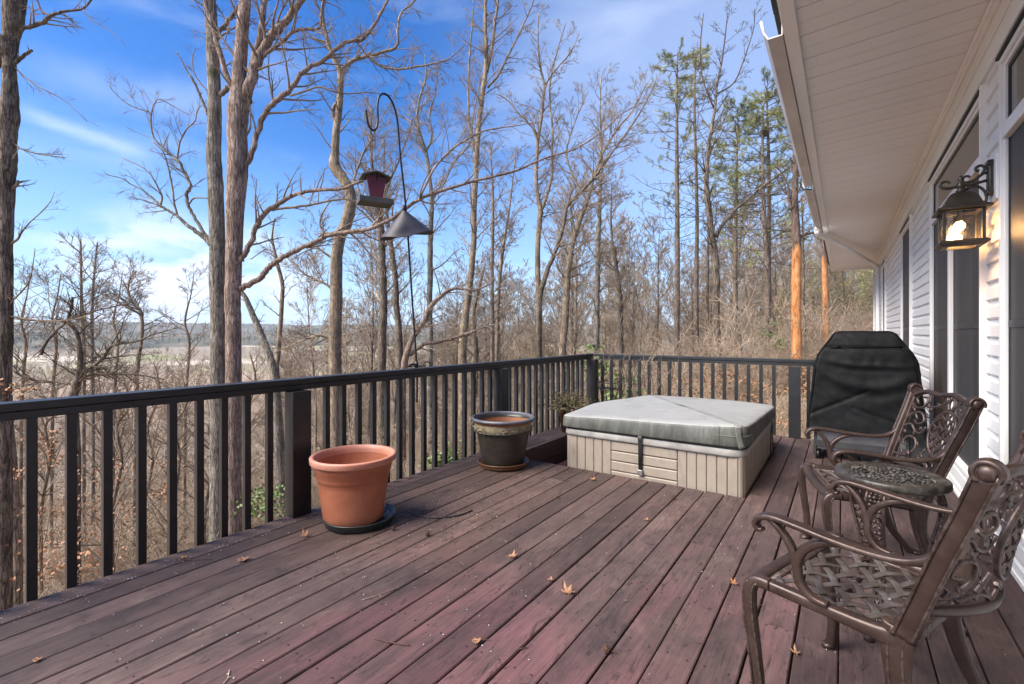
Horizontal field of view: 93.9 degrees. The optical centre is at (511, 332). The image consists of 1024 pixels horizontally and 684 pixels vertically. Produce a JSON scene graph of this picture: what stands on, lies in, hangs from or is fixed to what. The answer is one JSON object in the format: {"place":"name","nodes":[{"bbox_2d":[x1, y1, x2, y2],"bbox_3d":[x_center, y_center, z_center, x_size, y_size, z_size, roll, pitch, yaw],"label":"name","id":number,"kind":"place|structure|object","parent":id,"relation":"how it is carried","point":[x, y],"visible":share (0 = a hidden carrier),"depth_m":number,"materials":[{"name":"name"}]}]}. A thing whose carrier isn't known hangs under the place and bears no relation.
{"place":"outdoors","nodes":[
{"label":"outdoors","id":0,"kind":"place"},
{"bbox_2d":[13,328,746,350],"bbox_3d":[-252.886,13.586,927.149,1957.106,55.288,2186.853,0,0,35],"label":"hills","id":1,"kind":"structure","parent":0,"point":[170,340],"depth_m":1177.73,"materials":[{"name":"grey plant"}]},
{"bbox_2d":[14,321,771,333],"bbox_3d":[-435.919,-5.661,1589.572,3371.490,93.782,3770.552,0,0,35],"label":"hills","id":2,"kind":"structure","parent":0,"point":[248,327],"depth_m":2255.84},
{"bbox_2d":[12,345,838,681],"bbox_3d":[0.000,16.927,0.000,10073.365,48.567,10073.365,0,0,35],"label":"ground","id":3,"kind":"structure","parent":0,"point":[128,359],"depth_m":587.10,"materials":[{"name":"beige soil"}]},
{"bbox_2d":[12,391,23,605],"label":"bare tree","id":4,"kind":"object","parent":3,"relation":"on","point":[17,563],"visible":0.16,"depth_m":8.27,"materials":[{"name":"beige plant"}]},
{"bbox_2d":[13,260,76,544],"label":"bare tree","id":5,"kind":"object","parent":3,"relation":"on","point":[20,450],"visible":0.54,"depth_m":17.98,"materials":[{"name":"beige plant"}]},
{"bbox_2d":[12,361,100,601],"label":"bare tree","id":6,"kind":"object","parent":3,"relation":"on","point":[42,494],"visible":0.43,"depth_m":11.96,"materials":[{"name":"beige plant"}]},
{"bbox_2d":[14,257,106,588],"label":"bare tree","id":7,"kind":"object","parent":3,"relation":"on","point":[55,355],"visible":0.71,"depth_m":17.95,"materials":[{"name":"beige plant"}]},
{"bbox_2d":[0,0,123,610],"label":"bare tree","id":8,"kind":"object","parent":3,"relation":"on","point":[13,17],"visible":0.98,"depth_m":7.56,"materials":[{"name":"brown plant"}]},
{"bbox_2d":[51,226,113,557],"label":"bare tree","id":9,"kind":"object","parent":3,"relation":"on","point":[83,429],"visible":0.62,"depth_m":19.94,"materials":[{"name":"brown plant"}]},
{"bbox_2d":[52,232,121,564],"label":"bare tree","id":10,"kind":"object","parent":3,"relation":"on","point":[91,336],"visible":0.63,"depth_m":19.96,"materials":[{"name":"brown plant"}]},
{"bbox_2d":[12,281,190,585],"bbox_3d":[-9.717,3.354,10.877,4.637,9.034,1.667,0,0,-7],"label":"bare tree","id":11,"kind":"object","parent":3,"relation":"on","point":[81,374],"visible":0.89,"depth_m":10.98,"materials":[{"name":"brown plant"}]},
{"bbox_2d":[50,294,152,533],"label":"woodland tree","id":12,"kind":"object","parent":3,"relation":"on","point":[96,426],"visible":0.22,"depth_m":26.00,"materials":[{"name":"brown plant"}]},
{"bbox_2d":[24,340,184,602],"bbox_3d":[-10.016,4.109,11.881,2.702,7.914,3.174,0,0,35],"label":"bare tree","id":13,"kind":"object","parent":3,"relation":"on","point":[123,413],"visible":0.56,"depth_m":11.99,"materials":[{"name":"beige plant"}]},
{"bbox_2d":[68,241,156,548],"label":"bare tree","id":14,"kind":"object","parent":3,"relation":"on","point":[113,324],"visible":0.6,"depth_m":17.97,"materials":[{"name":"beige plant"}]},
{"bbox_2d":[89,251,176,561],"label":"bare tree","id":15,"kind":"object","parent":3,"relation":"on","point":[139,312],"visible":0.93,"depth_m":15.94,"materials":[{"name":"beige plant"}]},
{"bbox_2d":[99,346,193,570],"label":"bare tree","id":16,"kind":"object","parent":3,"relation":"on","point":[152,457],"visible":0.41,"depth_m":14.98,"materials":[{"name":"beige plant"}]},
{"bbox_2d":[119,343,209,560],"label":"bare tree","id":17,"kind":"object","parent":3,"relation":"on","point":[180,447],"visible":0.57,"depth_m":13.97,"materials":[{"name":"beige plant"}]},
{"bbox_2d":[94,0,258,541],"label":"bare tree","id":18,"kind":"object","parent":3,"relation":"on","point":[215,240],"visible":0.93,"depth_m":9.30,"materials":[{"name":"brown plant"}]},
{"bbox_2d":[144,260,209,542],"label":"bare tree","id":19,"kind":"object","parent":3,"relation":"on","point":[187,377],"visible":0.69,"depth_m":17.95,"materials":[{"name":"beige plant"}]},
{"bbox_2d":[151,355,263,551],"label":"bare tree","id":20,"kind":"object","parent":3,"relation":"on","point":[206,505],"visible":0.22,"depth_m":12.83,"materials":[{"name":"beige plant"}]},
{"bbox_2d":[204,335,275,530],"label":"bare tree","id":21,"kind":"object","parent":3,"relation":"on","point":[254,419],"visible":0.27,"depth_m":15.14,"materials":[{"name":"beige plant"}]},
{"bbox_2d":[241,274,284,519],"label":"bare tree","id":22,"kind":"object","parent":3,"relation":"on","point":[278,426],"visible":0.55,"depth_m":13.42,"materials":[{"name":"brown plant"}]},
{"bbox_2d":[250,213,294,450],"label":"bare tree","id":23,"kind":"object","parent":3,"relation":"on","point":[280,315],"visible":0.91,"depth_m":14.46,"materials":[{"name":"beige plant"}]},
{"bbox_2d":[254,322,312,471],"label":"woodland tree","id":24,"kind":"object","parent":3,"relation":"on","point":[281,377],"visible":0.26,"depth_m":27.83,"materials":[{"name":"brown plant"}]},
{"bbox_2d":[274,248,365,489],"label":"woodland tree","id":25,"kind":"object","parent":3,"relation":"on","point":[304,371],"visible":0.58,"depth_m":27.56,"materials":[{"name":"beige plant"}]},
{"bbox_2d":[317,288,376,444],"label":"woodland tree","id":26,"kind":"object","parent":3,"relation":"on","point":[345,315],"visible":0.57,"depth_m":26.03,"materials":[{"name":"beige plant"}]},
{"bbox_2d":[256,0,470,447],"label":"bare tree","id":27,"kind":"object","parent":3,"relation":"on","point":[334,336],"visible":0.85,"depth_m":12.42,"materials":[{"name":"beige plant"}]},
{"bbox_2d":[322,74,428,444],"bbox_3d":[-4.725,-0.697,17.113,3.611,16.569,2.995,0,0,35],"label":"bare tree","id":28,"kind":"object","parent":3,"relation":"on","point":[382,328],"visible":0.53,"depth_m":16.90,"materials":[{"name":"brown plant"}]},
{"bbox_2d":[350,277,403,409],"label":"woodland tree","id":29,"kind":"object","parent":3,"relation":"on","point":[362,343],"visible":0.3,"depth_m":40.99,"materials":[{"name":"brown plant"}]},
{"bbox_2d":[342,207,413,443],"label":"woodland tree","id":30,"kind":"object","parent":3,"relation":"on","point":[372,319],"visible":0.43,"depth_m":33.65,"materials":[{"name":"brown plant"}]},
{"bbox_2d":[350,129,426,368],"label":"bare tree","id":31,"kind":"object","parent":3,"relation":"on","point":[398,324],"visible":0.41,"depth_m":18.93,"materials":[{"name":"brown plant"}]},
{"bbox_2d":[371,242,426,447],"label":"woodland tree","id":32,"kind":"object","parent":3,"relation":"on","point":[390,355],"visible":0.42,"depth_m":30.31,"materials":[{"name":"brown plant"}]},
{"bbox_2d":[12,305,809,535],"bbox_3d":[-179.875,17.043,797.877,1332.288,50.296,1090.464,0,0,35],"label":"woods","id":33,"kind":"object","parent":3,"relation":"on","point":[61,491],"visible":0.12,"depth_m":104.76,"materials":[{"name":"brown plant"}]},
{"bbox_2d":[384,34,467,459],"bbox_3d":[-3.083,-1.732,18.265,3.100,18.183,3.010,0,0,35],"label":"bare tree","id":34,"kind":"object","parent":3,"relation":"on","point":[429,243],"visible":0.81,"depth_m":17.93,"materials":[{"name":"brown plant"}]},
{"bbox_2d":[189,0,674,535],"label":"bare tree","id":35,"kind":"object","parent":3,"relation":"on","point":[241,84],"visible":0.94,"depth_m":8.93,"materials":[{"name":"brown plant"}]},
{"bbox_2d":[0,282,869,590],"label":"clinging leaves","id":36,"kind":"object","parent":3,"relation":"on","point":[48,452],"visible":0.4,"depth_m":8.89,"materials":[{"name":"brown plant"}]},
{"bbox_2d":[21,274,875,601],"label":"undergrowth","id":37,"kind":"object","parent":3,"relation":"on","point":[813,340],"visible":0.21,"depth_m":15.45,"materials":[{"name":"brown plant"}]},
{"bbox_2d":[400,254,500,477],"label":"bare tree","id":38,"kind":"object","parent":3,"relation":"on","point":[408,351],"visible":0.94,"depth_m":13.95,"materials":[{"name":"brown plant"}]},
{"bbox_2d":[426,255,484,444],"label":"woodland tree","id":39,"kind":"object","parent":3,"relation":"on","point":[449,300],"visible":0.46,"depth_m":33.86,"materials":[{"name":"brown plant"}]},
{"bbox_2d":[434,248,490,414],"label":"woodland tree","id":40,"kind":"object","parent":3,"relation":"on","point":[448,304],"visible":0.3,"depth_m":30.98,"materials":[{"name":"brown plant"}]},
{"bbox_2d":[450,253,499,449],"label":"bare tree","id":41,"kind":"object","parent":3,"relation":"on","point":[475,352],"visible":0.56,"depth_m":25.89,"materials":[{"name":"brown plant"}]},
{"bbox_2d":[448,0,540,458],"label":"bare tree","id":42,"kind":"object","parent":3,"relation":"on","point":[462,348],"visible":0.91,"depth_m":15.93,"materials":[{"name":"beige plant"}]},
{"bbox_2d":[470,136,523,408],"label":"bare tree","id":43,"kind":"object","parent":3,"relation":"on","point":[492,249],"visible":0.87,"depth_m":19.94,"materials":[{"name":"beige plant"}]},
{"bbox_2d":[464,187,533,371],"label":"woodland tree","id":44,"kind":"object","parent":3,"relation":"on","point":[502,329],"visible":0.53,"depth_m":30.80,"materials":[{"name":"brown plant"}]},
{"bbox_2d":[479,276,529,390],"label":"woodland tree","id":45,"kind":"object","parent":3,"relation":"on","point":[509,328],"visible":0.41,"depth_m":41.39,"materials":[{"name":"beige plant"}]},
{"bbox_2d":[482,143,530,360],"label":"bare tree","id":46,"kind":"object","parent":3,"relation":"on","point":[500,265],"visible":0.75,"depth_m":20.94,"materials":[{"name":"beige plant"}]},
{"bbox_2d":[234,319,788,527],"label":"green undergrowth","id":47,"kind":"object","parent":3,"relation":"on","point":[255,500],"visible":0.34,"depth_m":8.11,"materials":[{"name":"green plant"}]},
{"bbox_2d":[0,426,1023,683],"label":"deck","id":48,"kind":"structure","parent":3,"relation":"on","point":[302,614],"depth_m":2.18,"materials":[{"name":"brown wood"}]},
{"bbox_2d":[0,353,597,602],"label":"deck railing","id":49,"kind":"object","parent":48,"relation":"attached to","point":[297,447],"visible":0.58,"depth_m":3.05,"materials":[{"name":"paint"}]},
{"bbox_2d":[365,93,433,401],"bbox_3d":[-0.989,-0.692,4.189,0.651,2.645,0.439,0,0,-27],"label":"shepherd hook","id":50,"kind":"object","parent":49,"relation":"attached to","point":[405,223],"visible":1,"depth_m":4.13,"materials":[{"name":"black metal"}]},
{"bbox_2d":[356,133,393,208],"bbox_3d":[-1.127,-1.346,3.931,0.270,0.588,0.185,0,0,-27],"label":"bird feeder","id":51,"kind":"object","parent":50,"relation":"hanging from","point":[375,181],"visible":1,"depth_m":3.88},
{"bbox_2d":[322,502,395,533],"bbox_3d":[-0.991,1.202,3.114,0.460,0.051,0.460,0,0,35],"label":"plant saucer","id":52,"kind":"object","parent":48,"relation":"on","point":[387,517],"visible":0.49,"depth_m":2.95,"materials":[{"name":"black plastic"}]},
{"bbox_2d":[309,444,395,526],"bbox_3d":[-1.027,0.995,3.104,0.538,0.415,0.538,0,0,35],"label":"flower pot","id":53,"kind":"object","parent":52,"relation":"on","point":[352,481],"visible":0.99,"depth_m":2.94,"materials":[{"name":"ceramic"}]},
{"bbox_2d":[477,456,528,471],"bbox_3d":[-0.083,1.200,4.419,0.482,0.053,0.482,0,0,35],"label":"plant saucer","id":54,"kind":"object","parent":48,"relation":"on","point":[503,469],"visible":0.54,"depth_m":4.23,"materials":[{"name":"ceramic"}]},
{"bbox_2d":[471,411,534,466],"bbox_3d":[-0.083,0.991,4.419,0.590,0.434,0.590,0,0,35],"label":"flower pot","id":55,"kind":"object","parent":54,"relation":"on","point":[502,437],"visible":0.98,"depth_m":4.23,"materials":[{"name":"ceramic"}]},
{"bbox_2d":[109,461,930,683],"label":"debris","id":56,"kind":"object","parent":48,"relation":"on","point":[515,528],"visible":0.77,"depth_m":3.02,"materials":[{"name":"brown plant"}]},
{"bbox_2d":[540,388,595,431],"bbox_3d":[0.678,0.962,5.955,0.717,0.532,0.764,0,0,-13],"label":"potted plant","id":57,"kind":"object","parent":48,"relation":"on","point":[569,404],"visible":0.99,"depth_m":5.87,"materials":[{"name":"plant"}]},
{"bbox_2d":[563,394,775,499],"bbox_3d":[1.635,1.208,4.799,1.668,1.024,2.031,0,0,35],"label":"hot tub","id":58,"kind":"object","parent":48,"relation":"on","point":[724,447],"visible":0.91,"depth_m":4.03,"materials":[{"name":"plastic"}]},
{"bbox_2d":[594,354,814,438],"bbox_3d":[2.636,0.883,6.109,3.464,1.134,0.195,0,0,35],"label":"deck railing","id":59,"kind":"object","parent":48,"relation":"attached to","point":[794,397],"visible":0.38,"depth_m":6.02,"materials":[{"name":"paint"}]},
{"bbox_2d":[579,321,696,401],"bbox_3d":[1.713,0.580,6.778,1.749,1.500,0.563,0,0,45],"label":"shrub","id":60,"kind":"object","parent":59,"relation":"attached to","point":[634,381],"visible":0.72,"depth_m":6.77,"materials":[{"name":"brown plant"}]},
{"bbox_2d":[806,331,928,457],"bbox_3d":[3.388,0.606,4.609,0.921,1.244,0.597,0,0,35],"label":"gas grill","id":61,"kind":"object","parent":48,"relation":"on","point":[862,381],"visible":0.89,"depth_m":4.41,"materials":[{"name":"black fabric"}]},
{"bbox_2d":[742,429,1023,683],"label":"patio chair","id":62,"kind":"object","parent":48,"relation":"on","point":[949,568],"visible":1,"depth_m":1.35,"materials":[{"name":"brown metal"}]},
{"bbox_2d":[798,383,986,602],"bbox_3d":[1.926,0.767,2.497,0.651,0.961,0.665,0,0,21],"label":"patio chair","id":63,"kind":"object","parent":48,"relation":"on","point":[957,434],"visible":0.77,"depth_m":2.44,"materials":[{"name":"brown metal"}]},
{"bbox_2d":[834,461,967,642],"bbox_3d":[1.638,0.916,2.028,0.451,0.634,0.443,0,0,27],"label":"side table","id":64,"kind":"object","parent":48,"relation":"on","point":[900,479],"visible":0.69,"depth_m":1.98,"materials":[{"name":"brown metal"}]},
{"bbox_2d":[498,258,547,401],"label":"woodland tree","id":65,"kind":"object","parent":3,"relation":"on","point":[519,326],"visible":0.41,"depth_m":44.51,"materials":[{"name":"brown plant"}]},
{"bbox_2d":[504,279,556,399],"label":"woodland tree","id":66,"kind":"object","parent":3,"relation":"on","point":[530,308],"visible":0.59,"depth_m":24.88,"materials":[{"name":"beige plant"}]},
{"bbox_2d":[518,278,556,404],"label":"woodland tree","id":67,"kind":"object","parent":3,"relation":"on","point":[545,317],"visible":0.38,"depth_m":34.20,"materials":[{"name":"beige plant"}]},
{"bbox_2d":[492,3,583,343],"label":"bare tree","id":68,"kind":"object","parent":3,"relation":"on","point":[540,215],"visible":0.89,"depth_m":18.95,"materials":[{"name":"beige plant"}]},
{"bbox_2d":[543,246,588,398],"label":"woodland tree","id":69,"kind":"object","parent":3,"relation":"on","point":[551,290],"visible":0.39,"depth_m":27.48,"materials":[{"name":"brown plant"}]},
{"bbox_2d":[543,215,608,396],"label":"woodland tree","id":70,"kind":"object","parent":3,"relation":"on","point":[577,323],"visible":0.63,"depth_m":25.88,"materials":[{"name":"brown plant"}]},
{"bbox_2d":[540,160,622,380],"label":"woodland tree","id":71,"kind":"object","parent":3,"relation":"on","point":[578,257],"visible":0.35,"depth_m":30.77,"materials":[{"name":"brown plant"}]},
{"bbox_2d":[533,71,667,430],"bbox_3d":[2.826,-1.290,14.784,4.274,13.569,2.123,0,0,-2],"label":"bare tree","id":72,"kind":"object","parent":3,"relation":"on","point":[562,231],"visible":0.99,"depth_m":14.94,"materials":[{"name":"brown plant"}]},
{"bbox_2d":[574,63,626,394],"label":"bare tree","id":73,"kind":"object","parent":3,"relation":"on","point":[597,301],"visible":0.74,"depth_m":21.90,"materials":[{"name":"brown plant"}]},
{"bbox_2d":[541,60,660,425],"bbox_3d":[3.144,-1.852,16.865,4.237,15.129,2.809,0,0,8],"label":"bare tree","id":74,"kind":"object","parent":3,"relation":"on","point":[565,307],"visible":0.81,"depth_m":16.92,"materials":[{"name":"beige plant"}]},
{"bbox_2d":[573,232,634,381],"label":"woodland tree","id":75,"kind":"object","parent":3,"relation":"on","point":[606,307],"visible":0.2,"depth_m":35.00,"materials":[{"name":"beige plant"}]},
{"bbox_2d":[587,168,651,371],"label":"bare tree","id":76,"kind":"object","parent":3,"relation":"on","point":[620,301],"visible":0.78,"depth_m":23.88,"materials":[{"name":"brown plant"}]},
{"bbox_2d":[584,208,656,374],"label":"woodland tree","id":77,"kind":"object","parent":3,"relation":"on","point":[618,232],"visible":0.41,"depth_m":33.00,"materials":[{"name":"beige plant"}]},
{"bbox_2d":[603,239,653,380],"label":"woodland tree","id":78,"kind":"object","parent":3,"relation":"on","point":[632,331],"visible":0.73,"depth_m":25.21,"materials":[{"name":"beige plant"}]},
{"bbox_2d":[614,257,665,366],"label":"woodland tree","id":79,"kind":"object","parent":3,"relation":"on","point":[645,317],"visible":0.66,"depth_m":29.30,"materials":[{"name":"beige plant"}]},
{"bbox_2d":[627,201,685,378],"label":"woodland tree","id":80,"kind":"object","parent":3,"relation":"on","point":[658,263],"visible":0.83,"depth_m":32.18,"materials":[{"name":"brown plant"}]},
{"bbox_2d":[652,226,699,353],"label":"woodland tree","id":81,"kind":"object","parent":3,"relation":"on","point":[683,260],"visible":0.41,"depth_m":41.09,"materials":[{"name":"brown plant"}]},
{"bbox_2d":[629,36,726,382],"bbox_3d":[7.967,-4.197,21.956,4.666,18.262,4.179,0,0,-21],"label":"pine tree","id":82,"kind":"object","parent":3,"relation":"on","point":[677,99],"visible":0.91,"depth_m":21.91,"materials":[{"name":"green plant"}]},
{"bbox_2d":[672,244,711,354],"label":"woodland tree","id":83,"kind":"object","parent":3,"relation":"on","point":[689,285],"visible":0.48,"depth_m":34.07,"materials":[{"name":"brown plant"}]},
{"bbox_2d":[649,44,760,382],"bbox_3d":[9.737,-4.738,23.914,5.438,19.562,4.865,0,0,8],"label":"pine tree","id":84,"kind":"object","parent":3,"relation":"on","point":[696,281],"visible":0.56,"depth_m":23.93,"materials":[{"name":"green plant"}]},
{"bbox_2d":[685,172,729,371],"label":"bare tree","id":85,"kind":"object","parent":3,"relation":"on","point":[707,297],"visible":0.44,"depth_m":23.95,"materials":[{"name":"brown plant"}]},
{"bbox_2d":[700,223,764,368],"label":"woodland tree","id":86,"kind":"object","parent":3,"relation":"on","point":[728,274],"visible":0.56,"depth_m":25.04,"materials":[{"name":"beige plant"}]},
{"bbox_2d":[686,95,783,372],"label":"pine tree","id":87,"kind":"object","parent":3,"relation":"on","point":[719,167],"visible":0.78,"depth_m":20.92,"materials":[{"name":"green plant"}]},
{"bbox_2d":[679,0,792,397],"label":"bare tree","id":88,"kind":"object","parent":3,"relation":"on","point":[711,234],"visible":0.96,"depth_m":14.94,"materials":[{"name":"brown plant"}]},
{"bbox_2d":[703,173,772,356],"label":"woodland tree","id":89,"kind":"object","parent":3,"relation":"on","point":[720,251],"visible":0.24,"depth_m":31.52,"materials":[{"name":"brown plant"}]},
{"bbox_2d":[699,161,778,353],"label":"woodland tree","id":90,"kind":"object","parent":3,"relation":"on","point":[740,278],"visible":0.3,"depth_m":30.73,"materials":[{"name":"brown plant"}]},
{"bbox_2d":[712,66,811,339],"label":"pine tree","id":91,"kind":"object","parent":3,"relation":"on","point":[767,96],"visible":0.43,"depth_m":20.56,"materials":[{"name":"green plant"}]},
{"bbox_2d":[711,91,817,374],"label":"pine tree","id":92,"kind":"object","parent":3,"relation":"on","point":[764,218],"visible":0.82,"depth_m":19.91,"materials":[{"name":"green plant"}]},
{"bbox_2d":[747,229,801,352],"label":"woodland tree","id":93,"kind":"object","parent":3,"relation":"on","point":[774,295],"visible":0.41,"depth_m":25.69,"materials":[{"name":"brown plant"}]},
{"bbox_2d":[752,172,817,323],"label":"woodland tree","id":94,"kind":"object","parent":3,"relation":"on","point":[783,275],"visible":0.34,"depth_m":29.81,"materials":[{"name":"brown plant"}]},
{"bbox_2d":[766,132,821,422],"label":"pine tree","id":95,"kind":"object","parent":3,"relation":"on","point":[797,236],"visible":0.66,"depth_m":14.42,"materials":[{"name":"orange plant"}]},
{"bbox_2d":[771,188,828,343],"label":"woodland tree","id":96,"kind":"object","parent":3,"relation":"on","point":[807,281],"visible":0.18,"depth_m":30.12,"materials":[{"name":"beige plant"}]},
{"bbox_2d":[785,195,822,355],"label":"bare tree","id":97,"kind":"object","parent":3,"relation":"on","point":[803,277],"visible":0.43,"depth_m":18.97,"materials":[{"name":"brown plant"}]},
{"bbox_2d":[784,234,842,346],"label":"woodland tree","id":98,"kind":"object","parent":3,"relation":"on","point":[819,261],"visible":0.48,"depth_m":26.33,"materials":[{"name":"beige plant"}]},
{"bbox_2d":[799,193,829,345],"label":"dead tree","id":99,"kind":"object","parent":3,"relation":"on","point":[825,291],"visible":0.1,"depth_m":16.93,"materials":[{"name":"orange plant"}]},
{"bbox_2d":[829,270,871,320],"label":"woodland tree","id":100,"kind":"object","parent":3,"relation":"on","point":[843,278],"visible":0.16,"depth_m":29.96,"materials":[{"name":"brown plant"}]},
{"bbox_2d":[760,0,1023,590],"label":"house","id":101,"kind":"structure","parent":3,"relation":"on","point":[896,112],"depth_m":3.41,"materials":[{"name":"plastic"}]},
{"bbox_2d":[899,214,913,352],"bbox_3d":[5.381,-0.240,6.520,0.060,2.510,1.223,0,0,35],"label":"window","id":102,"kind":"structure","parent":101,"relation":"in","point":[906,240],"depth_m":6.64,"materials":[{"name":"plastic"}]},
{"bbox_2d":[928,84,988,478],"bbox_3d":[3.487,-0.250,3.787,0.060,2.530,2.133,0,0,35],"label":"glass door","id":103,"kind":"structure","parent":101,"relation":"in","point":[958,323],"depth_m":3.55,"materials":[{"name":"glass"}]},
{"bbox_2d":[931,150,998,250],"bbox_3d":[2.638,-0.752,2.777,0.280,0.515,0.236,0,0,35],"label":"wall lantern","id":104,"kind":"object","parent":101,"relation":"attached to","point":[960,202],"depth_m":2.74,"materials":[{"name":"metal"}]},
{"bbox_2d":[995,8,1023,544],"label":"window","id":105,"kind":"structure","parent":101,"relation":"in","point":[1010,57],"depth_m":2.48,"materials":[{"name":"plastic"}]},
{"bbox_2d":[0,0,872,325],"label":"sky","id":106,"kind":"structure","parent":0,"point":[629,34],"materials":[{"name":"blue"}]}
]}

